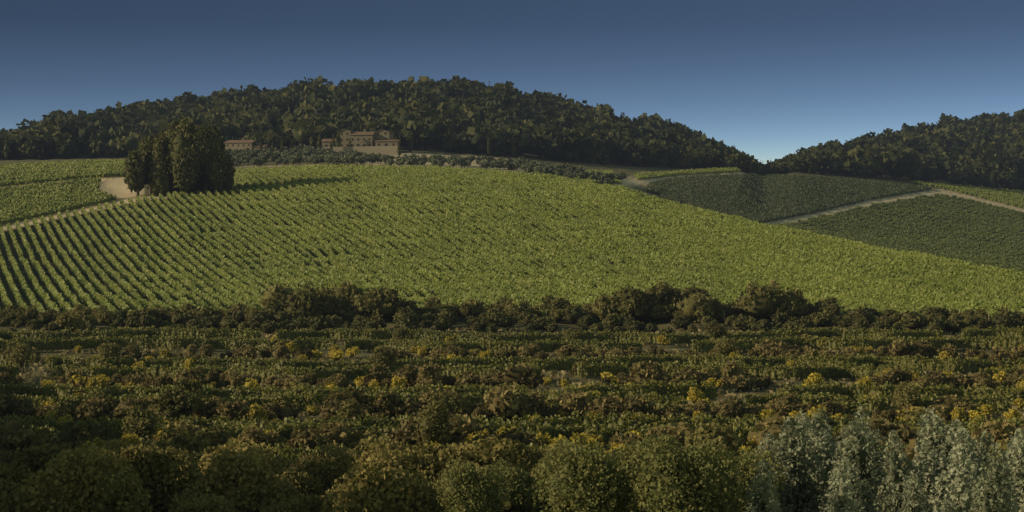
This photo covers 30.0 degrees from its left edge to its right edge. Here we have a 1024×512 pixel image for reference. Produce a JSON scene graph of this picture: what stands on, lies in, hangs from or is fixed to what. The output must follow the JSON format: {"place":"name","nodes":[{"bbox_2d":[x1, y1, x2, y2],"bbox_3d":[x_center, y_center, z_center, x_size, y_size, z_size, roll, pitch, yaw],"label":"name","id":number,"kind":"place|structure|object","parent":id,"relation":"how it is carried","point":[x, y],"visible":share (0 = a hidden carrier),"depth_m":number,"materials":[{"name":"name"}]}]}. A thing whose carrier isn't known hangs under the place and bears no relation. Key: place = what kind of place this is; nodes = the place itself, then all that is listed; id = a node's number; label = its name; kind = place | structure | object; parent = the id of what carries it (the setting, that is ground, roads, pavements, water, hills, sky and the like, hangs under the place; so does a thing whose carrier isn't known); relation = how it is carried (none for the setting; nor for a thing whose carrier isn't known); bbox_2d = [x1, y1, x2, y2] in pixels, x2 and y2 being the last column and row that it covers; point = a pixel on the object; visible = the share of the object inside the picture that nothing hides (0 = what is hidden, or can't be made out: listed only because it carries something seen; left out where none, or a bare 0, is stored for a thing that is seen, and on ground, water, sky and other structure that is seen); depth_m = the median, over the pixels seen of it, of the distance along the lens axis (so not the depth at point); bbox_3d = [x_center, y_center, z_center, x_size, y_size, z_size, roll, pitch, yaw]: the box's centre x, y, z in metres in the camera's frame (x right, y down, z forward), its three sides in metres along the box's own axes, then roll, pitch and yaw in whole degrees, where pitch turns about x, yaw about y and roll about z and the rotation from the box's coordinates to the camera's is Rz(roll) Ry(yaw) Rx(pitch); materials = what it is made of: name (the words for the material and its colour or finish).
{"place":"outdoors","nodes":[
{"label":"outdoors","id":0,"kind":"place"},
{"bbox_2d":[0,75,1023,189],"bbox_3d":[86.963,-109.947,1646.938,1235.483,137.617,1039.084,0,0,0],"label":"forest hills","id":1,"kind":"structure","parent":0,"point":[602,134],"depth_m":1304.53,"materials":[{"name":"green plant"}]},
{"bbox_2d":[0,146,1023,457],"bbox_3d":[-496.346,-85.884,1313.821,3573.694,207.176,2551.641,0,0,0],"label":"ground","id":2,"kind":"structure","parent":0,"point":[116,186],"depth_m":576.86,"materials":[{"name":"brown soil"}]},
{"bbox_2d":[0,177,115,224],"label":"vineyard","id":3,"kind":"object","parent":2,"relation":"on","point":[25,201],"visible":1,"depth_m":667.68,"materials":[{"name":"green plant"}]},
{"bbox_2d":[0,158,125,185],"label":"vineyard","id":4,"kind":"object","parent":2,"relation":"on","point":[20,173],"visible":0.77,"depth_m":771.28,"materials":[{"name":"green plant"}]},
{"bbox_2d":[123,117,235,195],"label":"trees","id":5,"kind":"object","parent":2,"relation":"on","point":[194,156],"visible":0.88,"depth_m":667.01,"materials":[{"name":"green plant"}]},
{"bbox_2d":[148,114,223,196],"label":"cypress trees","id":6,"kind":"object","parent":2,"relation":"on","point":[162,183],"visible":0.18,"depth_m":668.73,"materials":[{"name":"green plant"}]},
{"bbox_2d":[224,138,270,150],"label":"farmhouse","id":7,"kind":"object","parent":2,"relation":"on","point":[242,144],"visible":0.52,"depth_m":1116.55,"materials":[{"name":"stone"}]},
{"bbox_2d":[0,433,585,511],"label":"scrub","id":8,"kind":"object","parent":2,"relation":"on","point":[381,474],"visible":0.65,"depth_m":87.98,"materials":[{"name":"green plant"}]},
{"bbox_2d":[232,129,412,156],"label":"cypress trees","id":9,"kind":"object","parent":2,"relation":"on","point":[339,141],"visible":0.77,"depth_m":1106.20,"materials":[{"name":"green plant"}]},
{"bbox_2d":[321,129,400,154],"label":"farmhouse","id":10,"kind":"object","parent":2,"relation":"on","point":[382,141],"depth_m":1110.91,"materials":[{"name":"stone"}]},
{"bbox_2d":[224,143,625,183],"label":"olive grove","id":11,"kind":"object","parent":2,"relation":"on","point":[294,154],"visible":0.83,"depth_m":971.46,"materials":[{"name":"green plant"}]},
{"bbox_2d":[3,78,1019,188],"bbox_3d":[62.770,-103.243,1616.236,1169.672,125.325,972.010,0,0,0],"label":"trees","id":12,"kind":"object","parent":2,"relation":"on","point":[437,145],"visible":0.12,"depth_m":1239.65,"materials":[{"name":"green plant"}]},
{"bbox_2d":[0,164,1023,320],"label":"vineyard","id":13,"kind":"object","parent":2,"relation":"on","point":[518,253],"visible":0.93,"depth_m":503.48,"materials":[{"name":"green plant"}]},
{"bbox_2d":[0,325,1023,492],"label":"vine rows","id":14,"kind":"object","parent":2,"relation":"on","point":[836,366],"visible":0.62,"depth_m":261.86,"materials":[{"name":"green plant"}]},
{"bbox_2d":[0,280,1023,327],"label":"hedge","id":15,"kind":"object","parent":2,"relation":"on","point":[766,301],"visible":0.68,"depth_m":368.63,"materials":[{"name":"green plant"}]},
{"bbox_2d":[0,301,1023,333],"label":"hedge","id":16,"kind":"object","parent":2,"relation":"on","point":[270,322],"visible":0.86,"depth_m":353.87,"materials":[{"name":"green plant"}]},
{"bbox_2d":[0,327,1023,457],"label":"shrubs","id":17,"kind":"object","parent":2,"relation":"on","point":[557,375],"depth_m":271.42,"materials":[{"name":"green plant"}]},
{"bbox_2d":[8,311,1023,464],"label":"bushes","id":18,"kind":"object","parent":2,"relation":"on","point":[182,398],"visible":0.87,"depth_m":178.79,"materials":[{"name":"green plant"}]},
{"bbox_2d":[30,323,1023,454],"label":"shrubs","id":19,"kind":"object","parent":2,"relation":"on","point":[919,411],"visible":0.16,"depth_m":215.83,"materials":[{"name":"green plant"}]},
{"bbox_2d":[43,309,1018,322],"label":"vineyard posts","id":20,"kind":"object","parent":2,"relation":"on","point":[693,319],"visible":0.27,"depth_m":371.47,"materials":[{"name":"brown wood"}]},
{"bbox_2d":[40,335,1023,469],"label":"shrubs","id":21,"kind":"object","parent":2,"relation":"on","point":[335,353],"visible":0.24,"depth_m":224.74,"materials":[{"name":"green plant"}]},
{"bbox_2d":[532,169,621,183],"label":"vineyard","id":22,"kind":"object","parent":2,"relation":"on","point":[576,178],"visible":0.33,"depth_m":954.48,"materials":[{"name":"green plant"}]},
{"bbox_2d":[411,433,786,511],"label":"bushes","id":23,"kind":"object","parent":2,"relation":"on","point":[658,474],"visible":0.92,"depth_m":70.99,"materials":[{"name":"green plant"}]},
{"bbox_2d":[634,167,740,179],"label":"vineyard","id":24,"kind":"object","parent":2,"relation":"on","point":[654,174],"visible":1,"depth_m":1148.51,"materials":[{"name":"green plant"}]},
{"bbox_2d":[644,173,931,222],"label":"vineyard","id":25,"kind":"object","parent":2,"relation":"on","point":[760,198],"visible":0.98,"depth_m":1084.35,"materials":[{"name":"green plant"}]},
{"bbox_2d":[744,403,1023,511],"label":"olive trees","id":26,"kind":"object","parent":2,"relation":"on","point":[948,472],"visible":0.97,"depth_m":81.45,"materials":[{"name":"green plant"}]},
{"bbox_2d":[773,193,1023,271],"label":"vineyard","id":27,"kind":"object","parent":2,"relation":"on","point":[951,227],"visible":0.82,"depth_m":973.66,"materials":[{"name":"green plant"}]},
{"bbox_2d":[910,180,1023,208],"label":"vineyard","id":28,"kind":"object","parent":2,"relation":"on","point":[1009,197],"visible":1,"depth_m":1271.29,"materials":[{"name":"green plant"}]},
{"bbox_2d":[0,0,1023,163],"label":"sky","id":29,"kind":"structure","parent":0,"point":[769,80],"materials":[{"name":"blue"}]}
]}

